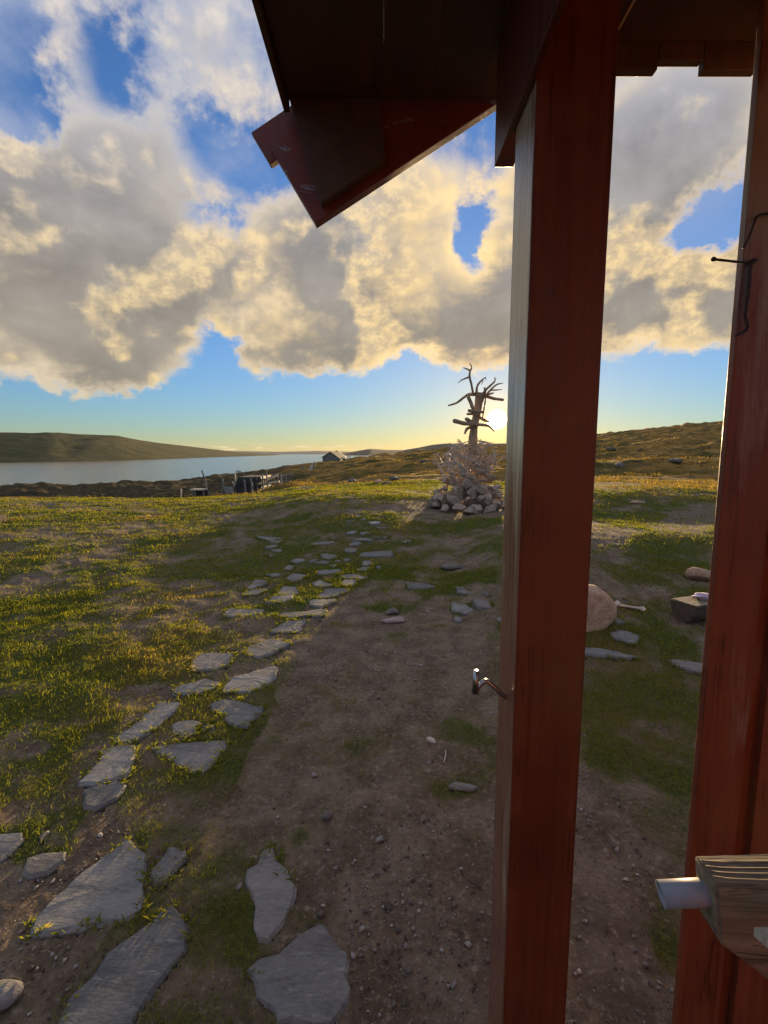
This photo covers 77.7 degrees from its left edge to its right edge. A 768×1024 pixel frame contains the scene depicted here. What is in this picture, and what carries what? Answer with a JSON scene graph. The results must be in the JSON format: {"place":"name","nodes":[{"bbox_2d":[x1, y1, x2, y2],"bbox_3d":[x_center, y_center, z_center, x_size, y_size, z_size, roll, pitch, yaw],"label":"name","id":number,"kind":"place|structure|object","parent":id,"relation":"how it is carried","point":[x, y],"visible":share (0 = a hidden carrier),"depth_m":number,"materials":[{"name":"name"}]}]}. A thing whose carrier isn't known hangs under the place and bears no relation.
{"place":"outdoors","nodes":[
{"label":"outdoors","id":0,"kind":"place"},
{"bbox_2d":[0,432,277,462],"bbox_3d":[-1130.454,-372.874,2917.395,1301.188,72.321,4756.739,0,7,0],"label":"hill","id":1,"kind":"structure","parent":0,"point":[40,447],"depth_m":960.42,"materials":[{"name":"green plant"}]},
{"bbox_2d":[0,454,367,484],"bbox_3d":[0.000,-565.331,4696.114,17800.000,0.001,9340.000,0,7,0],"label":"lake","id":2,"kind":"structure","parent":0,"point":[82,472],"depth_m":427.28,"materials":[{"name":"grey liquid"}]},
{"bbox_2d":[235,451,346,453],"bbox_3d":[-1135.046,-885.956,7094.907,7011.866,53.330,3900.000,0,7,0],"label":"hill","id":3,"kind":"structure","parent":0,"point":[306,452],"depth_m":6244.68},
{"bbox_2d":[0,524,710,1023],"bbox_3d":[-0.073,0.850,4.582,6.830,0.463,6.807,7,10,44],"label":"grass","id":4,"kind":"structure","parent":0,"point":[140,673],"depth_m":3.32,"materials":[{"name":"green plant"}]},
{"bbox_2d":[0,527,710,1023],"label":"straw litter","id":5,"kind":"object","parent":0,"point":[294,813],"visible":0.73,"depth_m":2.06,"materials":[{"name":"beige plant"}]},
{"bbox_2d":[0,478,716,626],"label":"grass","id":6,"kind":"structure","parent":0,"point":[387,487],"depth_m":9.37,"materials":[{"name":"green plant"}]},
{"bbox_2d":[0,421,722,1023],"bbox_3d":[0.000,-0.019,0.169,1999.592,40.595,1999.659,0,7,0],"label":"ground","id":7,"kind":"structure","parent":0,"point":[444,695],"depth_m":2.59,"materials":[{"name":"brown soil"}]},
{"bbox_2d":[0,514,6,521],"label":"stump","id":8,"kind":"object","parent":7,"relation":"on","point":[2,517],"visible":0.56,"depth_m":11.19,"materials":[{"name":"brown wood"}]},
{"bbox_2d":[0,979,23,1011],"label":"stone","id":9,"kind":"object","parent":7,"relation":"on","point":[11,990],"visible":1,"depth_m":1.40,"materials":[{"name":"stone"}]},
{"bbox_2d":[190,488,207,496],"bbox_3d":[-13.064,-1.161,33.711,0.983,0.957,0.800,0,7,0],"label":"table","id":10,"kind":"object","parent":7,"relation":"on","point":[201,492],"visible":0.7,"depth_m":34.02,"materials":[{"name":"grey wood"}]},
{"bbox_2d":[201,470,209,495],"bbox_3d":[-12.703,-1.918,34.022,0.592,2.119,0.116,0,7,0],"label":"leaning pole","id":11,"kind":"object","parent":7,"relation":"on","point":[205,482],"visible":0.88,"depth_m":33.96,"materials":[{"name":"grey wood"}]},
{"bbox_2d":[223,487,234,493],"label":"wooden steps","id":12,"kind":"structure","parent":7,"relation":"on","point":[228,490],"depth_m":34.07,"materials":[{"name":"grey wood"}]},
{"bbox_2d":[236,882,241,890],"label":"stone","id":13,"kind":"object","parent":7,"relation":"on","point":[239,886],"visible":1,"depth_m":1.76,"materials":[{"name":"stone"}]},
{"bbox_2d":[235,475,270,492],"bbox_3d":[-10.546,-2.296,38.498,2.162,1.248,3.420,0,7,0],"label":"turf hut","id":14,"kind":"object","parent":7,"relation":"on","point":[239,485],"visible":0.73,"depth_m":37.01,"materials":[{"name":"grey wood"}]},
{"bbox_2d":[264,473,278,482],"bbox_3d":[-9.003,-2.653,38.056,1.163,0.870,0.190,0,7,0],"label":"railing","id":15,"kind":"object","parent":14,"relation":"on","point":[274,476],"visible":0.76,"depth_m":38.00,"materials":[{"name":"grey wood"}]},
{"bbox_2d":[264,481,279,484],"bbox_3d":[-8.914,-2.270,37.504,1.410,0.417,0.195,0,7,0],"label":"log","id":16,"kind":"object","parent":14,"relation":"on","point":[273,482],"visible":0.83,"depth_m":37.42,"materials":[{"name":"grey wood"}]},
{"bbox_2d":[322,811,332,820],"bbox_3d":[-0.251,1.339,2.098,0.049,0.035,0.043,2,7,14],"label":"stone","id":17,"kind":"object","parent":7,"relation":"on","point":[326,815],"visible":1,"depth_m":2.09,"materials":[{"name":"stone"}]},
{"bbox_2d":[322,452,346,461],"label":"shed","id":18,"kind":"structure","parent":7,"relation":"on","point":[333,456],"depth_m":124.25,"materials":[{"name":"grey wood"}]},
{"bbox_2d":[0,559,685,1023],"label":"pebbles","id":19,"kind":"object","parent":7,"relation":"on","point":[388,909],"visible":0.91,"depth_m":1.68,"materials":[{"name":"rock"}]},
{"bbox_2d":[0,515,701,1023],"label":"stone path","id":20,"kind":"structure","parent":7,"relation":"on","point":[302,979],"depth_m":1.74,"materials":[{"name":"stone"}]},
{"bbox_2d":[1,429,721,498],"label":"moor grass","id":21,"kind":"structure","parent":7,"relation":"on","point":[650,483],"depth_m":25.63,"materials":[{"name":"plant"}]},
{"bbox_2d":[385,608,399,613],"bbox_3d":[0.079,1.002,4.798,0.138,0.058,0.128,5,9,38],"label":"stone","id":22,"kind":"object","parent":7,"relation":"on","point":[392,611],"visible":1,"depth_m":4.77,"materials":[{"name":"grey stone"}]},
{"bbox_2d":[381,616,405,623],"bbox_3d":[0.090,1.039,4.577,0.248,0.054,0.124,-2,7,-19],"label":"stone","id":23,"kind":"object","parent":7,"relation":"on","point":[391,620],"visible":1,"depth_m":4.54,"materials":[{"name":"grey stone"}]},
{"bbox_2d":[426,737,435,743],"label":"stone","id":24,"kind":"object","parent":7,"relation":"on","point":[430,740],"visible":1,"depth_m":2.65,"materials":[{"name":"white stone"}]},
{"bbox_2d":[440,563,463,569],"bbox_3d":[0.935,0.739,6.467,0.345,0.083,0.241,0,7,2],"label":"stone","id":25,"kind":"object","parent":7,"relation":"on","point":[453,566],"visible":0.84,"depth_m":6.40,"materials":[{"name":"grey stone"}]},
{"bbox_2d":[448,782,476,791],"bbox_3d":[0.378,1.320,2.287,0.140,0.028,0.056,1,7,7],"label":"stone","id":26,"kind":"object","parent":7,"relation":"on","point":[458,786],"visible":1,"depth_m":2.27,"materials":[{"name":"stone"}]},
{"bbox_2d":[426,363,505,513],"bbox_3d":[2.087,-1.746,11.480,2.159,3.522,1.989,0,7,0],"label":"antler cairn","id":27,"kind":"object","parent":7,"relation":"on","point":[474,493],"visible":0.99,"depth_m":11.28,"materials":[{"name":"grey stone"}]},
{"bbox_2d":[252,0,767,1023],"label":"porch","id":28,"kind":"object","parent":7,"relation":"on","point":[376,94],"visible":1,"depth_m":0.99,"materials":[{"name":"red paint"}]},
{"bbox_2d":[472,669,506,698],"bbox_3d":[0.230,0.366,1.006,0.088,0.066,0.013,0,7,0],"label":"steel hook","id":29,"kind":"object","parent":28,"relation":"attached to","point":[477,684],"visible":0.91,"depth_m":1.00,"materials":[{"name":"silver metal"}]},
{"bbox_2d":[656,854,767,978],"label":"timber rail","id":30,"kind":"object","parent":28,"relation":"attached to","point":[727,895],"visible":1,"depth_m":0.62,"materials":[{"name":"brown wood"}]},
{"bbox_2d":[711,257,753,264],"bbox_3d":[0.668,-0.478,0.913,0.145,0.025,0.008,-4,8,-30],"label":"nail","id":31,"kind":"object","parent":28,"relation":"attached to","point":[713,259],"visible":1,"depth_m":0.90,"materials":[{"name":"metal"}]},
{"bbox_2d":[734,258,757,336],"bbox_3d":[0.710,-0.421,0.935,0.052,0.155,0.013,-5,9,-36],"label":"wire hook","id":32,"kind":"object","parent":31,"relation":"hanging from","point":[748,287],"visible":1,"depth_m":0.94,"materials":[{"name":"metal"}]},
{"bbox_2d":[742,212,767,248],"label":"wire","id":33,"kind":"object","parent":28,"relation":"attached to","point":[751,229],"visible":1,"depth_m":0.93,"materials":[{"name":"metal"}]},
{"bbox_2d":[586,584,616,632],"bbox_3d":[1.608,0.833,4.161,0.791,0.478,0.443,8,11,-15],"label":"boulder","id":34,"kind":"object","parent":7,"relation":"on","point":[601,610],"visible":0.36,"depth_m":4.01,"materials":[{"name":"beige stone"}]},
{"bbox_2d":[615,462,625,467],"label":"rock","id":35,"kind":"object","parent":7,"relation":"on","point":[618,464],"visible":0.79,"depth_m":29.11,"materials":[{"name":"grey stone"}]},
{"bbox_2d":[615,600,645,611],"bbox_3d":[2.281,0.871,4.437,0.278,0.068,0.067,4,8,29],"label":"bone","id":36,"kind":"object","parent":7,"relation":"on","point":[641,608],"visible":0.84,"depth_m":4.42},
{"bbox_2d":[631,501,644,503],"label":"rock","id":37,"kind":"object","parent":7,"relation":"on","point":[639,502],"visible":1,"depth_m":10.52,"materials":[{"name":"grey stone"}]},
{"bbox_2d":[668,458,683,462],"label":"rock","id":38,"kind":"object","parent":7,"relation":"on","point":[673,460],"visible":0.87,"depth_m":29.45,"materials":[{"name":"grey stone"}]},
{"bbox_2d":[671,596,707,622],"bbox_3d":[3.041,0.862,4.336,0.900,0.185,0.248,-3,7,-20],"label":"angular stone","id":39,"kind":"object","parent":7,"relation":"on","point":[687,609],"visible":0.39,"depth_m":4.16,"materials":[{"name":"grey stone"}]},
{"bbox_2d":[691,592,707,600],"bbox_3d":[2.886,0.755,4.250,0.272,0.062,0.173,0,7,0],"label":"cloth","id":40,"kind":"object","parent":39,"relation":"on","point":[702,596],"visible":0.45,"depth_m":4.22,"materials":[{"name":"white fabric"}]},
{"bbox_2d":[685,567,709,580],"bbox_3d":[3.436,0.684,5.171,0.338,0.159,0.226,3,6,-12],"label":"stone","id":41,"kind":"object","parent":7,"relation":"on","point":[695,573],"visible":0.75,"depth_m":5.09,"materials":[{"name":"stone"}]},
{"bbox_2d":[0,0,752,451],"label":"sky","id":42,"kind":"structure","parent":0,"point":[161,281],"materials":[{"name":"blue"}]},
{"bbox_2d":[342,443,505,455],"bbox_3d":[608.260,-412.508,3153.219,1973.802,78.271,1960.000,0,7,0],"label":"hill","id":43,"kind":"structure","parent":0,"point":[368,452],"depth_m":2860.21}
]}

